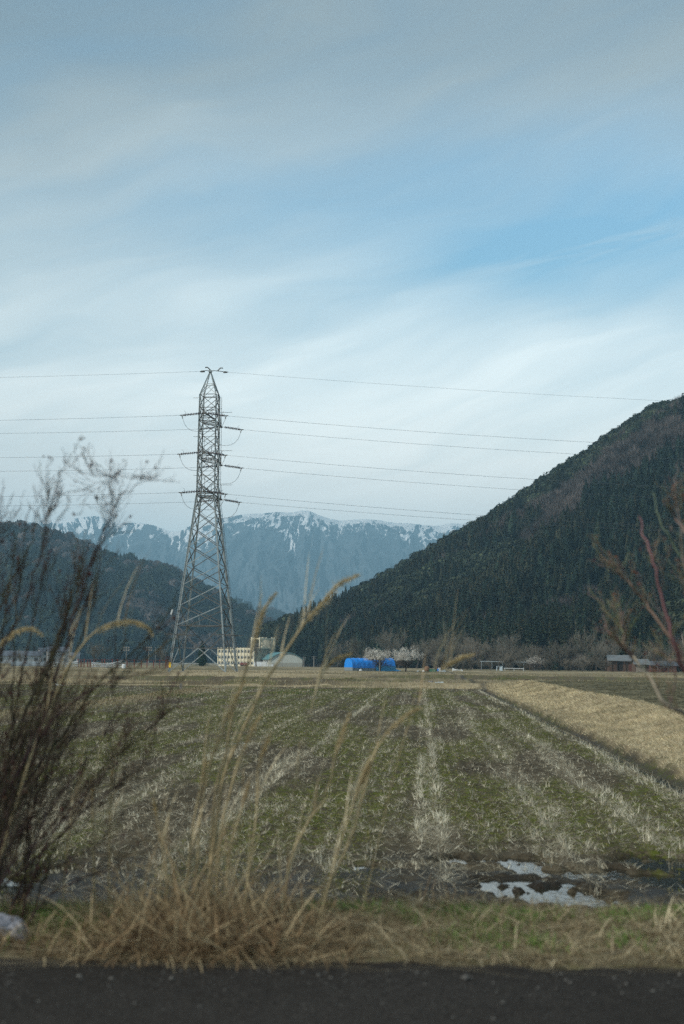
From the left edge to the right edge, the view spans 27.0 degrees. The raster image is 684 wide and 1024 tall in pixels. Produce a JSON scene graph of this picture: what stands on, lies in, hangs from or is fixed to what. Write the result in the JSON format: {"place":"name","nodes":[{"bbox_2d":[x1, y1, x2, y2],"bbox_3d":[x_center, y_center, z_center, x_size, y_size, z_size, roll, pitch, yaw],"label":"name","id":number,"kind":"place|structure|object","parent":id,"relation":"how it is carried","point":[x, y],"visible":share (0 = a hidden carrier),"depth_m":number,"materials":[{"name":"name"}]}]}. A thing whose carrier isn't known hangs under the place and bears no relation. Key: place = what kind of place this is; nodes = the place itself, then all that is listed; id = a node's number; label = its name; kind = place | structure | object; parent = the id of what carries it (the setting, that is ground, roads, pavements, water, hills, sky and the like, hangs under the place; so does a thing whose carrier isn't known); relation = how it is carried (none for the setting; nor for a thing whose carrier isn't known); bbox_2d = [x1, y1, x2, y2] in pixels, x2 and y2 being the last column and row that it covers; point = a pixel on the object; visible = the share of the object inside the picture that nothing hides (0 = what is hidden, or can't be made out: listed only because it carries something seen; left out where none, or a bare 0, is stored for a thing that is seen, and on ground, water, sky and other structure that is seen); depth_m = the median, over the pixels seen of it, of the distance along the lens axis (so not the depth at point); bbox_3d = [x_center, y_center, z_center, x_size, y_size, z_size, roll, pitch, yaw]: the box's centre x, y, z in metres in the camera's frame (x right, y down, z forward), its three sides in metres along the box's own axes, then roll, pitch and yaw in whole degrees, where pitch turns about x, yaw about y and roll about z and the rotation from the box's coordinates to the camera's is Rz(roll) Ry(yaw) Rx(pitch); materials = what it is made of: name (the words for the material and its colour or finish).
{"place":"outdoors","nodes":[
{"label":"outdoors","id":0,"kind":"place"},
{"bbox_2d":[5,535,237,662],"bbox_3d":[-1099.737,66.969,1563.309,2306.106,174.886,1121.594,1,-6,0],"label":"hill beyond pylon","id":1,"kind":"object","parent":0,"point":[190,659],"visible":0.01,"depth_m":1228.62,"materials":[{"name":"plant"}]},
{"bbox_2d":[0,520,276,660],"bbox_3d":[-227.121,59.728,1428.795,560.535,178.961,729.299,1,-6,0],"label":"forest","id":2,"kind":"object","parent":1,"relation":"on","point":[117,571],"visible":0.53,"depth_m":1357.47,"materials":[{"name":"green plant"}]},
{"bbox_2d":[27,510,468,613],"bbox_3d":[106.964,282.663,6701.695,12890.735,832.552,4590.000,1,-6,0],"label":"snowy mountain","id":3,"kind":"structure","parent":0,"point":[270,553],"depth_m":6826.86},
{"bbox_2d":[0,662,683,968],"bbox_3d":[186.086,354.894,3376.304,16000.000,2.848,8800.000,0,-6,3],"label":"ground","id":4,"kind":"structure","parent":0,"point":[667,774],"depth_m":26.23,"materials":[{"name":"soil"}]},
{"bbox_2d":[2,651,22,662],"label":"house","id":5,"kind":"structure","parent":4,"relation":"on","point":[6,654],"depth_m":632.99,"materials":[{"name":"grey glass"}]},
{"bbox_2d":[0,913,33,941],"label":"plastic bag","id":6,"kind":"object","parent":4,"relation":"on","point":[5,920],"visible":0.66,"depth_m":7.49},
{"bbox_2d":[0,559,42,646],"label":"pampas stem","id":7,"kind":"object","parent":4,"relation":"on","point":[16,632],"visible":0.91,"depth_m":7.97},
{"bbox_2d":[22,651,42,661],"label":"house","id":8,"kind":"structure","parent":4,"relation":"on","point":[29,654],"depth_m":712.60,"materials":[{"name":"grey glass"}]},
{"bbox_2d":[11,661,56,665],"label":"plastic tunnel","id":9,"kind":"structure","parent":4,"relation":"on","point":[29,663],"depth_m":296.97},
{"bbox_2d":[0,890,104,955],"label":"dead grass","id":10,"kind":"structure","parent":4,"relation":"on","point":[19,941],"depth_m":7.46,"materials":[{"name":"plant"}]},
{"bbox_2d":[46,647,69,662],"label":"house","id":11,"kind":"structure","parent":4,"relation":"on","point":[61,651],"depth_m":693.24,"materials":[{"name":"grey glass"}]},
{"bbox_2d":[0,548,153,861],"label":"pampas stem","id":12,"kind":"object","parent":4,"relation":"on","point":[117,623],"visible":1,"depth_m":7.86,"materials":[{"name":"plant"}]},
{"bbox_2d":[61,743,106,916],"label":"pampas stem","id":13,"kind":"object","parent":4,"relation":"on","point":[71,819],"visible":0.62,"depth_m":7.96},
{"bbox_2d":[85,640,106,665],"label":"bare tree","id":14,"kind":"object","parent":4,"relation":"on","point":[95,653],"visible":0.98,"depth_m":298.36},
{"bbox_2d":[0,435,198,927],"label":"bare thicket","id":15,"kind":"object","parent":4,"relation":"on","point":[8,789],"visible":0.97,"depth_m":7.99,"materials":[{"name":"plant"}]},
{"bbox_2d":[87,728,116,920],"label":"pampas stem","id":16,"kind":"object","parent":4,"relation":"on","point":[94,840],"visible":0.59,"depth_m":7.96,"materials":[{"name":"plant"}]},
{"bbox_2d":[78,659,168,667],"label":"fence","id":17,"kind":"object","parent":4,"relation":"on","point":[167,666],"visible":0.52,"depth_m":283.31,"materials":[{"name":"metal"}]},
{"bbox_2d":[107,728,143,915],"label":"pampas stem","id":18,"kind":"object","parent":4,"relation":"on","point":[110,817],"visible":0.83,"depth_m":7.96,"materials":[{"name":"plant"}]},
{"bbox_2d":[152,779,195,918],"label":"pampas stem","id":19,"kind":"object","parent":4,"relation":"on","point":[165,830],"visible":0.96,"depth_m":7.75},
{"bbox_2d":[12,793,373,968],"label":"dead stalks","id":20,"kind":"object","parent":4,"relation":"on","point":[200,893],"visible":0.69,"depth_m":7.56,"materials":[{"name":"plant"}]},
{"bbox_2d":[1,852,386,975],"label":"dead grass clump","id":21,"kind":"object","parent":4,"relation":"on","point":[228,948],"visible":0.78,"depth_m":7.25,"materials":[{"name":"plant"}]},
{"bbox_2d":[193,642,209,665],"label":"conifer","id":22,"kind":"object","parent":4,"relation":"on","point":[201,660],"visible":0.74,"depth_m":416.99,"materials":[{"name":"green plant"}]},
{"bbox_2d":[185,702,220,911],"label":"pampas stem","id":23,"kind":"object","parent":4,"relation":"on","point":[204,767],"visible":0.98,"depth_m":7.87,"materials":[{"name":"plant"}]},
{"bbox_2d":[167,367,243,671],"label":"pylon","id":24,"kind":"object","parent":4,"relation":"on","point":[217,462],"visible":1,"depth_m":204.59,"materials":[{"name":"metal"}]},
{"bbox_2d":[241,502,661,530],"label":"power line","id":25,"kind":"object","parent":24,"relation":"attached to","point":[446,518],"visible":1,"depth_m":213.30,"materials":[{"name":"metal"}]},
{"bbox_2d":[228,494,679,527],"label":"power line","id":26,"kind":"object","parent":24,"relation":"attached to","point":[439,512],"visible":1,"depth_m":201.46,"materials":[{"name":"metal"}]},
{"bbox_2d":[228,455,681,487],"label":"power line","id":27,"kind":"object","parent":24,"relation":"attached to","point":[447,473],"visible":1,"depth_m":202.22,"materials":[{"name":"metal"}]},
{"bbox_2d":[233,416,677,446],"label":"power line","id":28,"kind":"object","parent":24,"relation":"attached to","point":[461,434],"visible":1,"depth_m":202.92,"materials":[{"name":"metal"}]},
{"bbox_2d":[246,468,678,498],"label":"power line","id":29,"kind":"object","parent":24,"relation":"attached to","point":[456,485],"visible":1,"depth_m":213.93,"materials":[{"name":"metal"}]},
{"bbox_2d":[250,430,683,459],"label":"power line","id":30,"kind":"object","parent":24,"relation":"attached to","point":[466,447],"visible":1,"depth_m":214.69,"materials":[{"name":"metal"}]},
{"bbox_2d":[196,660,257,917],"bbox_3d":[-0.637,1.568,7.903,0.282,1.560,0.168,-2,-6,21],"label":"pampas stem","id":31,"kind":"object","parent":4,"relation":"on","point":[229,714],"visible":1,"depth_m":7.90,"materials":[{"name":"plant"}]},
{"bbox_2d":[221,762,250,918],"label":"pampas stem","id":32,"kind":"object","parent":4,"relation":"on","point":[242,807],"visible":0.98,"depth_m":7.86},
{"bbox_2d":[209,586,277,865],"bbox_3d":[-0.563,1.351,8.109,0.347,2.009,0.231,4,-7,-30],"label":"pampas stem","id":33,"kind":"object","parent":4,"relation":"on","point":[257,630],"visible":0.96,"depth_m":8.13,"materials":[{"name":"plant"}]},
{"bbox_2d":[215,682,272,910],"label":"pampas stem","id":34,"kind":"object","parent":4,"relation":"on","point":[251,731],"visible":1,"depth_m":7.88,"materials":[{"name":"plant"}]},
{"bbox_2d":[217,637,274,665],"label":"school building","id":35,"kind":"structure","parent":4,"relation":"on","point":[241,653],"depth_m":653.22,"materials":[{"name":"beige concrete"}]},
{"bbox_2d":[246,638,265,665],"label":"bare tree","id":36,"kind":"object","parent":4,"relation":"on","point":[256,646],"visible":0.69,"depth_m":557.52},
{"bbox_2d":[242,688,287,918],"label":"pampas stem","id":37,"kind":"object","parent":4,"relation":"on","point":[264,748],"visible":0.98,"depth_m":7.79,"materials":[{"name":"plant"}]},
{"bbox_2d":[261,652,303,666],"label":"greenhouse","id":38,"kind":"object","parent":4,"relation":"on","point":[289,659],"depth_m":636.55,"materials":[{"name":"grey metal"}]},
{"bbox_2d":[205,543,360,915],"bbox_3d":[-0.330,1.265,8.015,0.841,2.181,0.285,2,-6,-17],"label":"pampas stem","id":39,"kind":"object","parent":4,"relation":"on","point":[314,611],"visible":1,"depth_m":8.04,"materials":[{"name":"plant"}]},
{"bbox_2d":[271,614,351,901],"bbox_3d":[-0.193,1.441,8.312,0.456,1.900,0.236,3,-6,-21],"label":"pampas stem","id":40,"kind":"object","parent":4,"relation":"on","point":[320,676],"visible":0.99,"depth_m":8.34,"materials":[{"name":"plant"}]},
{"bbox_2d":[280,687,361,926],"bbox_3d":[-0.110,1.646,7.803,0.446,1.397,0.172,0,-6,10],"label":"pampas stem","id":41,"kind":"object","parent":4,"relation":"on","point":[338,745],"visible":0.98,"depth_m":7.77,"materials":[{"name":"plant"}]},
{"bbox_2d":[318,641,349,666],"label":"bare tree","id":42,"kind":"object","parent":4,"relation":"on","point":[335,652],"visible":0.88,"depth_m":497.33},
{"bbox_2d":[0,685,683,913],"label":"rice stubble","id":43,"kind":"object","parent":4,"relation":"on","point":[519,789],"visible":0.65,"depth_m":24.02,"materials":[{"name":"plant"}]},
{"bbox_2d":[0,668,683,722],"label":"grass","id":44,"kind":"structure","parent":4,"relation":"on","point":[183,693],"depth_m":113.91,"materials":[{"name":"plant"}]},
{"bbox_2d":[0,685,683,905],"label":"field weeds","id":45,"kind":"object","parent":4,"relation":"on","point":[451,800],"visible":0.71,"depth_m":24.17,"materials":[{"name":"green plant"}]},
{"bbox_2d":[314,732,388,941],"bbox_3d":[0.041,1.740,7.639,0.370,1.199,0.254,-4,-7,35],"label":"pampas stem","id":46,"kind":"object","parent":4,"relation":"on","point":[367,766],"visible":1,"depth_m":7.67,"materials":[{"name":"plant"}]},
{"bbox_2d":[343,635,367,657],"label":"bare tree","id":47,"kind":"object","parent":4,"relation":"on","point":[354,648],"visible":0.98,"depth_m":477.37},
{"bbox_2d":[313,681,421,917],"bbox_3d":[0.131,1.673,8.205,0.658,1.433,0.234,1,-6,0],"label":"pampas stem","id":48,"kind":"object","parent":4,"relation":"on","point":[395,724],"visible":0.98,"depth_m":8.18,"materials":[{"name":"plant"}]},
{"bbox_2d":[344,658,399,670],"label":"greenhouse","id":49,"kind":"object","parent":4,"relation":"on","point":[354,664],"visible":0.7,"depth_m":257.29,"materials":[{"name":"blue plastic"}]},
{"bbox_2d":[360,648,395,670],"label":"plum tree","id":50,"kind":"object","parent":4,"relation":"on","point":[378,657],"visible":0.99,"depth_m":249.99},
{"bbox_2d":[370,624,414,657],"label":"bare tree","id":51,"kind":"object","parent":4,"relation":"on","point":[388,640],"visible":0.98,"depth_m":458.48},
{"bbox_2d":[392,646,423,671],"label":"plum tree","id":52,"kind":"object","parent":4,"relation":"on","point":[402,655],"visible":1,"depth_m":254.40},
{"bbox_2d":[405,634,427,668],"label":"bare tree","id":53,"kind":"object","parent":4,"relation":"on","point":[422,648],"visible":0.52,"depth_m":417.50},
{"bbox_2d":[360,592,475,918],"bbox_3d":[0.449,1.394,8.171,0.628,1.979,0.338,3,-6,-21],"label":"pampas stem","id":54,"kind":"object","parent":4,"relation":"on","point":[454,661],"visible":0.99,"depth_m":8.25,"materials":[{"name":"plant"}]},
{"bbox_2d":[411,637,447,665],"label":"bare tree","id":55,"kind":"object","parent":4,"relation":"on","point":[428,656],"visible":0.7,"depth_m":397.49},
{"bbox_2d":[422,635,447,656],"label":"bare tree","id":56,"kind":"object","parent":4,"relation":"on","point":[434,649],"visible":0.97,"depth_m":377.35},
{"bbox_2d":[433,653,448,667],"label":"bare shrub","id":57,"kind":"object","parent":4,"relation":"on","point":[439,660],"visible":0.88,"depth_m":332.63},
{"bbox_2d":[421,875,467,907],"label":"withered weed","id":58,"kind":"object","parent":4,"relation":"on","point":[446,889],"visible":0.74,"depth_m":8.70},
{"bbox_2d":[438,640,463,668],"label":"bare tree","id":59,"kind":"object","parent":4,"relation":"on","point":[450,651],"visible":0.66,"depth_m":367.73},
{"bbox_2d":[437,623,476,668],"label":"bare tree","id":60,"kind":"object","parent":4,"relation":"on","point":[454,640],"visible":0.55,"depth_m":398.25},
{"bbox_2d":[457,643,475,669],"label":"bare tree","id":61,"kind":"object","parent":4,"relation":"on","point":[466,650],"visible":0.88,"depth_m":358.03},
{"bbox_2d":[460,636,479,669],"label":"bare tree","id":62,"kind":"object","parent":4,"relation":"on","point":[468,641],"visible":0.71,"depth_m":378.62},
{"bbox_2d":[469,631,491,669],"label":"bare tree","id":63,"kind":"object","parent":4,"relation":"on","point":[481,647],"visible":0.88,"depth_m":362.57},
{"bbox_2d":[293,901,683,968],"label":"dead grass fringe","id":64,"kind":"object","parent":4,"relation":"on","point":[464,952],"visible":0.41,"depth_m":7.48,"materials":[{"name":"plant"}]},
{"bbox_2d":[485,643,503,658],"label":"bare tree","id":65,"kind":"object","parent":4,"relation":"on","point":[492,655],"visible":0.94,"depth_m":353.46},
{"bbox_2d":[487,637,513,667],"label":"bare tree","id":66,"kind":"object","parent":4,"relation":"on","point":[501,654],"visible":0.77,"depth_m":357.92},
{"bbox_2d":[499,651,517,670],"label":"bare shrub","id":67,"kind":"object","parent":4,"relation":"on","point":[510,660],"visible":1,"depth_m":329.58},
{"bbox_2d":[492,634,529,667],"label":"bare tree","id":68,"kind":"object","parent":4,"relation":"on","point":[510,641],"visible":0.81,"depth_m":392.37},
{"bbox_2d":[508,638,528,669],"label":"bare tree","id":69,"kind":"object","parent":4,"relation":"on","point":[520,655],"visible":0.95,"depth_m":347.76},
{"bbox_2d":[521,642,542,669],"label":"bare tree","id":70,"kind":"object","parent":4,"relation":"on","point":[531,653],"visible":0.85,"depth_m":354.14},
{"bbox_2d":[522,655,544,670],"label":"plum tree","id":71,"kind":"object","parent":4,"relation":"on","point":[532,663],"visible":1,"depth_m":327.91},
{"bbox_2d":[533,645,557,670],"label":"bare tree","id":72,"kind":"object","parent":4,"relation":"on","point":[544,654],"visible":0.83,"depth_m":342.93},
{"bbox_2d":[546,639,571,670],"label":"bare tree","id":73,"kind":"object","parent":4,"relation":"on","point":[562,653],"visible":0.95,"depth_m":347.80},
{"bbox_2d":[559,658,573,670],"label":"bare shrub","id":74,"kind":"object","parent":4,"relation":"on","point":[567,663],"visible":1,"depth_m":331.81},
{"bbox_2d":[567,622,599,670],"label":"bare tree","id":75,"kind":"object","parent":4,"relation":"on","point":[579,645],"visible":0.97,"depth_m":343.74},
{"bbox_2d":[577,656,590,670],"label":"bare shrub","id":76,"kind":"object","parent":4,"relation":"on","point":[583,663],"visible":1,"depth_m":329.85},
{"bbox_2d":[486,680,683,780],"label":"bank grass","id":77,"kind":"structure","parent":4,"relation":"on","point":[530,687],"depth_m":52.89,"materials":[{"name":"plant"}]},
{"bbox_2d":[590,643,607,670],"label":"bare tree","id":78,"kind":"object","parent":4,"relation":"on","point":[597,653],"visible":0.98,"depth_m":338.19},
{"bbox_2d":[587,637,618,660],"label":"bare tree","id":79,"kind":"object","parent":4,"relation":"on","point":[602,644],"visible":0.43,"depth_m":350.93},
{"bbox_2d":[596,656,611,671],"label":"bare shrub","id":80,"kind":"object","parent":4,"relation":"on","point":[600,665],"visible":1,"depth_m":332.14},
{"bbox_2d":[598,628,629,654],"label":"bare tree","id":81,"kind":"object","parent":4,"relation":"on","point":[613,648],"visible":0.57,"depth_m":372.92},
{"bbox_2d":[603,655,631,671],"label":"shed","id":82,"kind":"structure","parent":4,"relation":"on","point":[619,663],"depth_m":336.12,"materials":[{"name":"brown wood"}]},
{"bbox_2d":[629,659,650,671],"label":"shed","id":83,"kind":"structure","parent":4,"relation":"on","point":[636,667],"depth_m":324.19,"materials":[{"name":"grey wood"}]},
{"bbox_2d":[611,894,683,965],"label":"dead grass tuft","id":84,"kind":"object","parent":4,"relation":"on","point":[674,930],"visible":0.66,"depth_m":7.70,"materials":[{"name":"plant"}]},
{"bbox_2d":[646,636,668,671],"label":"bare tree","id":85,"kind":"object","parent":4,"relation":"on","point":[655,657],"visible":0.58,"depth_m":333.31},
{"bbox_2d":[649,661,678,671],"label":"shed","id":86,"kind":"structure","parent":4,"relation":"on","point":[665,669],"depth_m":334.09,"materials":[{"name":"brown wood"}]},
{"bbox_2d":[656,650,676,671],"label":"bare tree","id":87,"kind":"object","parent":4,"relation":"on","point":[667,662],"visible":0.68,"depth_m":328.52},
{"bbox_2d":[0,957,683,1023],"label":"road","id":88,"kind":"structure","parent":0,"point":[249,997],"depth_m":6.37,"materials":[{"name":"asphalt"}]},
{"bbox_2d":[0,860,683,977],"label":"verge grass","id":89,"kind":"structure","parent":0,"point":[418,905],"depth_m":7.74,"materials":[{"name":"plant"}]},
{"bbox_2d":[0,895,683,960],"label":"green grass","id":90,"kind":"structure","parent":0,"point":[363,915],"depth_m":8.01,"materials":[{"name":"green plant"}]},
{"bbox_2d":[0,0,683,531],"label":"sky","id":91,"kind":"structure","parent":0,"point":[486,196],"materials":[{"name":"blue"}]},
{"bbox_2d":[1,718,683,907],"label":"water","id":92,"kind":"structure","parent":0,"point":[666,867],"depth_m":15.77,"materials":[{"name":"liquid"}]},
{"bbox_2d":[302,411,683,671],"bbox_3d":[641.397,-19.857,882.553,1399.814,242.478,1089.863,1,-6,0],"label":"hill","id":93,"kind":"structure","parent":0,"point":[318,664],"depth_m":538.83,"materials":[{"name":"plant"}]},
{"bbox_2d":[392,631,402,667],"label":"cedar tree","id":94,"kind":"object","parent":93,"relation":"on","point":[399,638],"visible":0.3,"depth_m":536.29,"materials":[{"name":"green plant"}]},
{"bbox_2d":[400,633,413,664],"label":"cedar tree","id":95,"kind":"object","parent":93,"relation":"on","point":[407,642],"visible":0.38,"depth_m":524.25,"materials":[{"name":"green plant"}]},
{"bbox_2d":[411,632,421,667],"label":"cedar tree","id":96,"kind":"object","parent":93,"relation":"on","point":[415,662],"visible":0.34,"depth_m":517.06,"materials":[{"name":"green plant"}]},
{"bbox_2d":[255,393,683,670],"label":"forest","id":97,"kind":"object","parent":93,"relation":"on","point":[429,580],"visible":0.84,"depth_m":663.73,"materials":[{"name":"green plant"}]},
{"bbox_2d":[476,633,490,668],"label":"cedar tree","id":98,"kind":"object","parent":93,"relation":"on","point":[485,639],"visible":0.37,"depth_m":454.67,"materials":[{"name":"green plant"}]},
{"bbox_2d":[490,623,500,666],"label":"cedar tree","id":99,"kind":"object","parent":93,"relation":"on","point":[496,631],"visible":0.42,"depth_m":456.92,"materials":[{"name":"green plant"}]},
{"bbox_2d":[509,625,520,667],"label":"cedar tree","id":100,"kind":"object","parent":93,"relation":"on","point":[514,633],"visible":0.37,"depth_m":440.53,"materials":[{"name":"green plant"}]},
{"bbox_2d":[525,628,536,652],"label":"cedar tree","id":101,"kind":"object","parent":93,"relation":"on","point":[530,639],"visible":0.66,"depth_m":432.23,"materials":[{"name":"green plant"}]},
{"bbox_2d":[539,620,548,652],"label":"cedar tree","id":102,"kind":"object","parent":93,"relation":"on","point":[544,637],"visible":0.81,"depth_m":440.92,"materials":[{"name":"green plant"}]},
{"bbox_2d":[558,628,570,669],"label":"cedar tree","id":103,"kind":"object","parent":93,"relation":"on","point":[564,637],"visible":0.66,"depth_m":420.41,"materials":[{"name":"green plant"}]},
{"bbox_2d":[591,610,600,636],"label":"cedar tree","id":104,"kind":"object","parent":93,"relation":"on","point":[595,619],"visible":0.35,"depth_m":432.43,"materials":[{"name":"green plant"}]},
{"bbox_2d":[636,626,643,658],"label":"cedar tree","id":105,"kind":"object","parent":93,"relation":"on","point":[639,643],"visible":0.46,"depth_m":388.90,"materials":[{"name":"green plant"}]},
{"bbox_2d":[663,548,674,575],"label":"cedar tree","id":106,"kind":"object","parent":93,"relation":"on","point":[669,558],"visible":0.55,"depth_m":519.93,"materials":[{"name":"green plant"}]},
{"bbox_2d":[588,461,683,715],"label":"bare branches","id":107,"kind":"object","parent":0,"point":[677,647],"visible":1,"depth_m":7.94,"materials":[{"name":"plant"}]},
{"bbox_3d":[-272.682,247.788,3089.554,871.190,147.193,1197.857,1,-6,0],"label":"low hill","id":108,"kind":"structure","parent":0,"visible":0},
{"bbox_2d":[226,596,286,618],"bbox_3d":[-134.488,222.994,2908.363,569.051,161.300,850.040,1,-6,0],"label":"valley forest","id":109,"kind":"object","parent":108,"relation":"on","point":[273,613],"visible":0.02,"depth_m":3214.97,"materials":[{"name":"green plant"}]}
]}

